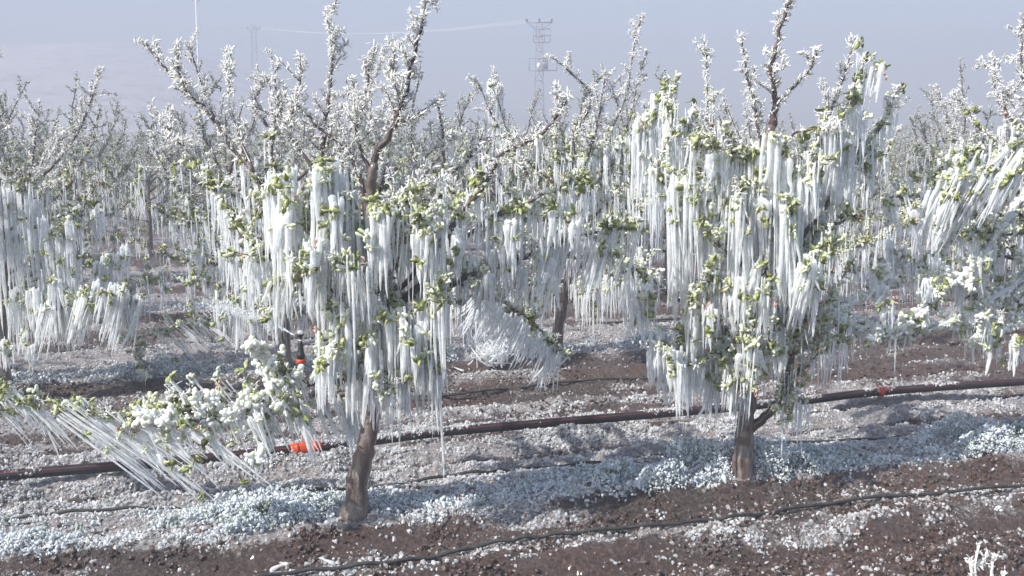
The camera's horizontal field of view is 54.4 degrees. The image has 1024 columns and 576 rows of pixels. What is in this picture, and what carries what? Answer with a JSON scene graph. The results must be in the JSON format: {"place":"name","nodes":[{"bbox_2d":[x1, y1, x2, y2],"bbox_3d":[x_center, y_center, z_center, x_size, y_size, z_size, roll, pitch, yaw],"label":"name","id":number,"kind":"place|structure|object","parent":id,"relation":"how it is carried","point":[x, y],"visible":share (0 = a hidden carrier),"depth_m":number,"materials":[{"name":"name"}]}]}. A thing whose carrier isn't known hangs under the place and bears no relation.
{"place":"outdoors","nodes":[
{"label":"outdoors","id":0,"kind":"place"},
{"bbox_2d":[0,42,454,160],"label":"hill","id":1,"kind":"structure","parent":0,"point":[133,77],"depth_m":150.08,"materials":[{"name":"grey"}]},
{"bbox_2d":[0,194,1023,575],"bbox_3d":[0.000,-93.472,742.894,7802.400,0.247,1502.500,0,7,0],"label":"ground","id":2,"kind":"structure","parent":0,"point":[252,558],"depth_m":5.26,"materials":[{"name":"red soil"}]},
{"bbox_2d":[7,103,66,183],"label":"apple tree","id":3,"kind":"object","parent":2,"relation":"on","point":[22,124],"visible":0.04,"depth_m":25.31,"materials":[{"name":"white plant"}]},
{"bbox_2d":[0,89,76,227],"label":"apple tree","id":4,"kind":"object","parent":2,"relation":"on","point":[53,125],"visible":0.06,"depth_m":16.37,"materials":[{"name":"white plant"}]},
{"bbox_2d":[12,132,83,221],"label":"apple tree","id":5,"kind":"object","parent":2,"relation":"on","point":[38,189],"visible":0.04,"depth_m":22.63,"materials":[{"name":"white plant"}]},
{"bbox_2d":[0,75,116,316],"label":"apple tree","id":6,"kind":"object","parent":2,"relation":"on","point":[11,169],"visible":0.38,"depth_m":10.18,"materials":[{"name":"white plant"}]},
{"bbox_2d":[38,124,96,201],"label":"apple tree","id":7,"kind":"object","parent":2,"relation":"on","point":[70,152],"depth_m":29.14,"materials":[{"name":"white plant"}]},
{"bbox_2d":[0,70,149,262],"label":"apple tree","id":8,"kind":"object","parent":2,"relation":"on","point":[115,209],"visible":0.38,"depth_m":13.32,"materials":[{"name":"white plant"}]},
{"bbox_2d":[0,48,172,382],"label":"apple tree","id":9,"kind":"object","parent":2,"relation":"on","point":[67,309],"visible":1,"depth_m":6.89,"materials":[{"name":"white plant"}]},
{"bbox_2d":[46,136,130,238],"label":"apple tree","id":10,"kind":"object","parent":2,"relation":"on","point":[113,161],"visible":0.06,"depth_m":19.60,"materials":[{"name":"white plant"}]},
{"bbox_2d":[62,106,143,207],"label":"apple tree","id":11,"kind":"object","parent":2,"relation":"on","point":[118,162],"visible":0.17,"depth_m":26.04,"materials":[{"name":"white plant"}]},
{"bbox_2d":[79,127,131,191],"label":"apple tree","id":12,"kind":"object","parent":2,"relation":"on","point":[112,152],"visible":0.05,"depth_m":32.58,"materials":[{"name":"white plant"}]},
{"bbox_2d":[91,107,193,254],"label":"apple tree","id":13,"kind":"object","parent":2,"relation":"on","point":[130,211],"visible":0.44,"depth_m":16.83,"materials":[{"name":"white plant"}]},
{"bbox_2d":[116,131,175,200],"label":"apple tree","id":14,"kind":"object","parent":2,"relation":"on","point":[152,161],"visible":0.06,"depth_m":29.39,"materials":[{"name":"white plant"}]},
{"bbox_2d":[102,122,197,226],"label":"apple tree","id":15,"kind":"object","parent":2,"relation":"on","point":[142,172],"visible":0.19,"depth_m":22.99,"materials":[{"name":"white plant"}]},
{"bbox_2d":[145,124,212,204],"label":"apple tree","id":16,"kind":"object","parent":2,"relation":"on","point":[163,140],"visible":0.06,"depth_m":26.58,"materials":[{"name":"white plant"}]},
{"bbox_2d":[192,0,201,143],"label":"utility pole","id":17,"kind":"object","parent":2,"relation":"on","point":[195,1],"visible":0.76,"depth_m":83.04,"materials":[{"name":"grey metal"}]},
{"bbox_2d":[156,110,250,230],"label":"apple tree","id":18,"kind":"object","parent":2,"relation":"on","point":[186,168],"visible":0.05,"depth_m":20.13,"materials":[{"name":"white plant"}]},
{"bbox_2d":[124,71,306,300],"bbox_3d":[-3.062,-1.011,10.794,2.177,2.600,1.716,0,7,0],"label":"apple tree","id":19,"kind":"object","parent":2,"relation":"on","point":[203,207],"visible":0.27,"depth_m":10.46,"materials":[{"name":"white plant"}]},
{"bbox_2d":[160,95,272,261],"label":"apple tree","id":20,"kind":"object","parent":2,"relation":"on","point":[224,160],"visible":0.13,"depth_m":13.71,"materials":[{"name":"white plant"}]},
{"bbox_2d":[97,27,395,386],"bbox_3d":[-2.002,-0.620,7.725,2.404,2.649,1.731,-7,10,-44],"label":"apple tree","id":21,"kind":"object","parent":2,"relation":"on","point":[195,219],"visible":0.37,"depth_m":7.42,"materials":[{"name":"white plant"}]},
{"bbox_2d":[247,25,260,133],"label":"pylon","id":22,"kind":"object","parent":2,"relation":"on","point":[252,45],"visible":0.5,"depth_m":132.09,"materials":[{"name":"metal"}]},
{"bbox_2d":[253,20,521,33],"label":"power line","id":23,"kind":"object","parent":22,"relation":"hanging from","point":[391,32],"visible":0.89,"depth_m":102.74,"materials":[{"name":"metal"}]},
{"bbox_2d":[259,20,533,33],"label":"power line","id":24,"kind":"object","parent":22,"relation":"hanging from","point":[400,32],"visible":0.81,"depth_m":105.36,"materials":[{"name":"metal"}]},
{"bbox_2d":[265,20,545,33],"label":"power line","id":25,"kind":"object","parent":22,"relation":"hanging from","point":[412,32],"visible":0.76,"depth_m":100.02,"materials":[{"name":"metal"}]},
{"bbox_2d":[210,116,312,216],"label":"apple tree","id":26,"kind":"object","parent":2,"relation":"on","point":[255,143],"visible":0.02,"depth_m":17.14,"materials":[{"name":"white plant"}]},
{"bbox_2d":[230,117,298,200],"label":"apple tree","id":27,"kind":"object","parent":2,"relation":"on","point":[254,139],"visible":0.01,"depth_m":27.00,"materials":[{"name":"white plant"}]},
{"bbox_2d":[269,563,289,571],"bbox_3d":[-0.961,1.160,4.132,0.089,0.028,0.020,-3,8,-22],"label":"broken icicle","id":28,"kind":"object","parent":2,"relation":"on","point":[273,568],"visible":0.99,"depth_m":4.12,"materials":[{"name":"white ice"}]},
{"bbox_2d":[251,91,337,205],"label":"apple tree","id":29,"kind":"object","parent":2,"relation":"on","point":[304,166],"visible":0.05,"depth_m":20.66,"materials":[{"name":"white plant"}]},
{"bbox_2d":[0,0,649,521],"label":"apple tree","id":30,"kind":"object","parent":2,"relation":"on","point":[354,248],"visible":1,"depth_m":4.31,"materials":[{"name":"white plant"}]},
{"bbox_2d":[319,557,335,565],"bbox_3d":[-0.771,1.139,4.151,0.079,0.030,0.020,3,8,25],"label":"broken icicle","id":31,"kind":"object","parent":2,"relation":"on","point":[331,562],"visible":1,"depth_m":4.14,"materials":[{"name":"white ice"}]},
{"bbox_2d":[324,518,332,524],"bbox_3d":[-0.802,1.019,4.359,0.020,0.020,0.060,2,8,17],"label":"broken icicle","id":32,"kind":"object","parent":2,"relation":"on","point":[326,522],"visible":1,"depth_m":4.34,"materials":[{"name":"white ice"}]},
{"bbox_2d":[300,73,428,202],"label":"apple tree","id":33,"kind":"object","parent":2,"relation":"on","point":[364,124],"visible":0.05,"depth_m":14.44,"materials":[{"name":"white plant"}]},
{"bbox_2d":[336,114,427,226],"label":"apple tree","id":34,"kind":"object","parent":2,"relation":"on","point":[347,129],"visible":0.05,"depth_m":17.98,"materials":[{"name":"white plant"}]},
{"bbox_2d":[359,123,434,205],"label":"apple tree","id":35,"kind":"object","parent":2,"relation":"on","point":[424,132],"visible":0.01,"depth_m":21.29,"materials":[{"name":"white plant"}]},
{"bbox_2d":[386,128,436,202],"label":"apple tree","id":36,"kind":"object","parent":2,"relation":"on","point":[409,153],"visible":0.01,"depth_m":28.16,"materials":[{"name":"white plant"}]},
{"bbox_2d":[349,60,492,299],"bbox_3d":[-0.914,-1.168,11.338,2.018,2.782,1.959,-2,8,-19],"label":"apple tree","id":37,"kind":"object","parent":2,"relation":"on","point":[431,159],"visible":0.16,"depth_m":10.96,"materials":[{"name":"white plant"}]},
{"bbox_2d":[0,362,907,405],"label":"drip hose","id":38,"kind":"object","parent":2,"relation":"on","point":[494,389],"visible":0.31,"depth_m":7.14,"materials":[{"name":"black plastic"}]},
{"bbox_2d":[445,122,495,199],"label":"apple tree","id":39,"kind":"object","parent":2,"relation":"on","point":[470,124],"visible":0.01,"depth_m":28.84,"materials":[{"name":"white plant"}]},
{"bbox_2d":[447,115,526,210],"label":"apple tree","id":40,"kind":"object","parent":2,"relation":"on","point":[484,118],"visible":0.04,"depth_m":21.93,"materials":[{"name":"white plant"}]},
{"bbox_2d":[448,121,533,227],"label":"apple tree","id":41,"kind":"object","parent":2,"relation":"on","point":[492,189],"visible":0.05,"depth_m":18.55,"materials":[{"name":"white plant"}]},
{"bbox_2d":[443,78,563,253],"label":"apple tree","id":42,"kind":"object","parent":2,"relation":"on","point":[467,171],"visible":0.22,"depth_m":14.91,"materials":[{"name":"white plant"}]},
{"bbox_2d":[36,298,979,353],"bbox_3d":[0.628,0.357,10.255,11.474,0.070,0.166,-2,8,-18],"label":"drip hose","id":43,"kind":"object","parent":2,"relation":"on","point":[66,350],"visible":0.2,"depth_m":9.34,"materials":[{"name":"black plastic"}]},
{"bbox_2d":[0,421,1021,521],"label":"drip hose","id":44,"kind":"object","parent":2,"relation":"on","point":[308,489],"visible":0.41,"depth_m":5.14,"materials":[{"name":"black plastic"}]},
{"bbox_2d":[0,243,1023,575],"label":"ice crust","id":45,"kind":"object","parent":2,"relation":"on","point":[564,431],"visible":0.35,"depth_m":5.25},
{"bbox_2d":[0,411,1023,559],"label":"frosted ground cover","id":46,"kind":"object","parent":2,"relation":"on","point":[271,508],"visible":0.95,"depth_m":4.91,"materials":[{"name":"white plant"}]},
{"bbox_2d":[0,250,1023,575],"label":"soil clods","id":47,"kind":"object","parent":2,"relation":"on","point":[858,556],"visible":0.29,"depth_m":4.46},
{"bbox_2d":[0,378,1023,480],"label":"irrigation pipe","id":48,"kind":"object","parent":2,"relation":"on","point":[37,471],"visible":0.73,"depth_m":5.96,"materials":[{"name":"brown plastic"}]},
{"bbox_2d":[295,330,305,442],"bbox_3d":[-1.166,0.554,5.516,0.057,0.647,0.055,0,7,0],"label":"sprinkler","id":49,"kind":"object","parent":48,"relation":"attached to","point":[300,359],"visible":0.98,"depth_m":5.47,"materials":[{"name":"plastic"}]},
{"bbox_2d":[198,295,294,335],"bbox_3d":[-1.508,0.132,5.590,0.681,0.233,0.184,4,8,29],"label":"water spray","id":50,"kind":"object","parent":49,"relation":"attached to","point":[241,311],"visible":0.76,"depth_m":5.63,"materials":[{"name":"white liquid"}]},
{"bbox_2d":[7,312,1022,386],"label":"frosted ground cover","id":51,"kind":"object","parent":2,"relation":"on","point":[183,369],"visible":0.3,"depth_m":7.56,"materials":[{"name":"white plant"}]},
{"bbox_2d":[24,266,1011,317],"bbox_3d":[1.132,-0.036,12.383,14.794,0.245,0.759,-2,8,-17],"label":"frosted ground cover","id":52,"kind":"object","parent":2,"relation":"on","point":[179,304],"visible":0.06,"depth_m":11.21,"materials":[{"name":"white plant"}]},
{"bbox_2d":[520,119,557,195],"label":"apple tree","id":53,"kind":"object","parent":2,"relation":"on","point":[540,147],"visible":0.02,"depth_m":32.56,"materials":[{"name":"white plant"}]},
{"bbox_2d":[521,138,559,186],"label":"apple tree","id":54,"kind":"object","parent":2,"relation":"on","point":[535,151],"visible":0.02,"depth_m":36.47,"materials":[{"name":"white plant"}]},
{"bbox_2d":[525,19,556,139],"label":"pylon","id":55,"kind":"object","parent":2,"relation":"on","point":[544,66],"visible":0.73,"depth_m":81.90,"materials":[{"name":"metal"}]},
{"bbox_2d":[525,146,557,197],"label":"apple tree","id":56,"kind":"object","parent":2,"relation":"on","point":[543,162],"visible":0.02,"depth_m":29.55,"materials":[{"name":"white plant"}]},
{"bbox_2d":[531,132,565,200],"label":"apple tree","id":57,"kind":"object","parent":2,"relation":"on","point":[533,156],"visible":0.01,"depth_m":25.82,"materials":[{"name":"white plant"}]},
{"bbox_2d":[450,12,680,370],"bbox_3d":[0.537,-0.746,8.162,1.761,3.008,2.128,2,8,16],"label":"apple tree","id":58,"kind":"object","parent":2,"relation":"on","point":[607,174],"visible":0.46,"depth_m":7.94,"materials":[{"name":"white plant"}]},
{"bbox_2d":[502,62,664,276],"bbox_3d":[0.858,-1.219,12.031,1.989,2.921,2.138,0,7,0],"label":"apple tree","id":59,"kind":"object","parent":2,"relation":"on","point":[550,148],"visible":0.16,"depth_m":11.79,"materials":[{"name":"white plant"}]},
{"bbox_2d":[564,123,617,224],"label":"apple tree","id":60,"kind":"object","parent":2,"relation":"on","point":[592,147],"visible":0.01,"depth_m":18.97,"materials":[{"name":"white plant"}]},
{"bbox_2d":[576,74,664,257],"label":"apple tree","id":61,"kind":"object","parent":2,"relation":"on","point":[610,148],"visible":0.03,"depth_m":15.69,"materials":[{"name":"white plant"}]},
{"bbox_2d":[255,484,1023,575],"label":"drip hose","id":62,"kind":"object","parent":2,"relation":"on","point":[389,562],"visible":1,"depth_m":4.50,"materials":[{"name":"black plastic"}]},
{"bbox_2d":[605,64,740,289],"bbox_3d":[1.936,-1.247,12.105,2.018,2.964,2.170,2,7,12],"label":"apple tree","id":63,"kind":"object","parent":2,"relation":"on","point":[684,173],"visible":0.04,"depth_m":12.14,"materials":[{"name":"white plant"}]},
{"bbox_2d":[699,117,750,164],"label":"apple tree","id":64,"kind":"object","parent":2,"relation":"on","point":[732,136],"depth_m":23.73,"materials":[{"name":"white plant"}]},
{"bbox_2d":[699,108,800,212],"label":"apple tree","id":65,"kind":"object","parent":2,"relation":"on","point":[777,130],"visible":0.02,"depth_m":16.18,"materials":[{"name":"white plant"}]},
{"bbox_2d":[607,0,906,479],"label":"apple tree","id":66,"kind":"object","parent":2,"relation":"on","point":[774,183],"visible":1,"depth_m":4.78,"materials":[{"name":"white plant"}]},
{"bbox_2d":[744,129,812,215],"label":"apple tree","id":67,"kind":"object","parent":2,"relation":"on","point":[791,148],"visible":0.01,"depth_m":20.43,"materials":[{"name":"white plant"}]},
{"bbox_2d":[719,77,921,339],"bbox_3d":[2.694,-0.657,8.986,1.900,2.431,1.970,0,7,0],"label":"apple tree","id":68,"kind":"object","parent":2,"relation":"on","point":[849,249],"visible":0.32,"depth_m":8.57,"materials":[{"name":"white plant"}]},
{"bbox_2d":[782,121,861,218],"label":"apple tree","id":69,"kind":"object","parent":2,"relation":"on","point":[860,209],"visible":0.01,"depth_m":24.34,"materials":[{"name":"white plant"}]},
{"bbox_2d":[763,104,896,267],"bbox_3d":[3.965,-1.193,12.856,1.602,2.427,2.032,0,7,2],"label":"apple tree","id":70,"kind":"object","parent":2,"relation":"on","point":[797,147],"visible":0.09,"depth_m":12.66,"materials":[{"name":"white plant"}]},
{"bbox_2d":[798,118,894,238],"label":"apple tree","id":71,"kind":"object","parent":2,"relation":"on","point":[875,192],"visible":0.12,"depth_m":16.57,"materials":[{"name":"white plant"}]},
{"bbox_2d":[835,131,912,235],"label":"apple tree","id":72,"kind":"object","parent":2,"relation":"on","point":[875,201],"visible":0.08,"depth_m":20.93,"materials":[{"name":"white plant"}]},
{"bbox_2d":[863,138,909,218],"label":"apple tree","id":73,"kind":"object","parent":2,"relation":"on","point":[898,151],"visible":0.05,"depth_m":24.66,"materials":[{"name":"white plant"}]},
{"bbox_2d":[875,132,924,202],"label":"apple tree","id":74,"kind":"object","parent":2,"relation":"on","point":[901,155],"visible":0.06,"depth_m":28.96,"materials":[{"name":"white plant"}]},
{"bbox_2d":[884,124,923,203],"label":"apple tree","id":75,"kind":"object","parent":2,"relation":"on","point":[906,127],"visible":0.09,"depth_m":37.10,"materials":[{"name":"white plant"}]},
{"bbox_2d":[883,130,928,202],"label":"apple tree","id":76,"kind":"object","parent":2,"relation":"on","point":[904,159],"visible":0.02,"depth_m":33.27,"materials":[{"name":"white plant"}]},
{"bbox_2d":[898,126,931,174],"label":"apple tree","id":77,"kind":"object","parent":2,"relation":"on","point":[908,147],"visible":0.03,"depth_m":41.19,"materials":[{"name":"white plant"}]},
{"bbox_2d":[825,13,1023,376],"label":"apple tree","id":78,"kind":"object","parent":2,"relation":"on","point":[949,193],"visible":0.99,"depth_m":5.26,"materials":[{"name":"grey plant"}]},
{"bbox_2d":[858,57,1023,259],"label":"apple tree","id":79,"kind":"object","parent":2,"relation":"on","point":[915,149],"visible":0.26,"depth_m":13.37,"materials":[{"name":"white plant"}]},
{"bbox_2d":[898,113,994,217],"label":"apple tree","id":80,"kind":"object","parent":2,"relation":"on","point":[929,133],"visible":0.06,"depth_m":21.48,"materials":[{"name":"white plant"}]},
{"bbox_2d":[912,127,988,200],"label":"apple tree","id":81,"kind":"object","parent":2,"relation":"on","point":[944,147],"depth_m":25.96,"materials":[{"name":"white plant"}]},
{"bbox_2d":[908,122,997,245],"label":"apple tree","id":82,"kind":"object","parent":2,"relation":"on","point":[975,141],"visible":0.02,"depth_m":17.49,"materials":[{"name":"white plant"}]},
{"bbox_2d":[897,79,1023,319],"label":"apple tree","id":83,"kind":"object","parent":2,"relation":"on","point":[952,130],"visible":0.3,"depth_m":9.54,"materials":[{"name":"white plant"}]},
{"bbox_2d":[964,542,1007,575],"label":"frosted weed","id":84,"kind":"object","parent":2,"relation":"on","point":[970,561],"visible":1,"depth_m":3.21,"materials":[{"name":"white plant"}]},
{"bbox_2d":[0,0,1023,152],"label":"sky","id":85,"kind":"structure","parent":0,"point":[923,42],"materials":[{"name":"blue"}]},
{"bbox_2d":[750,118,792,145],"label":"apple tree","id":86,"kind":"object","parent":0,"point":[791,143],"visible":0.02,"depth_m":27.88,"materials":[{"name":"white plant"}]}
]}

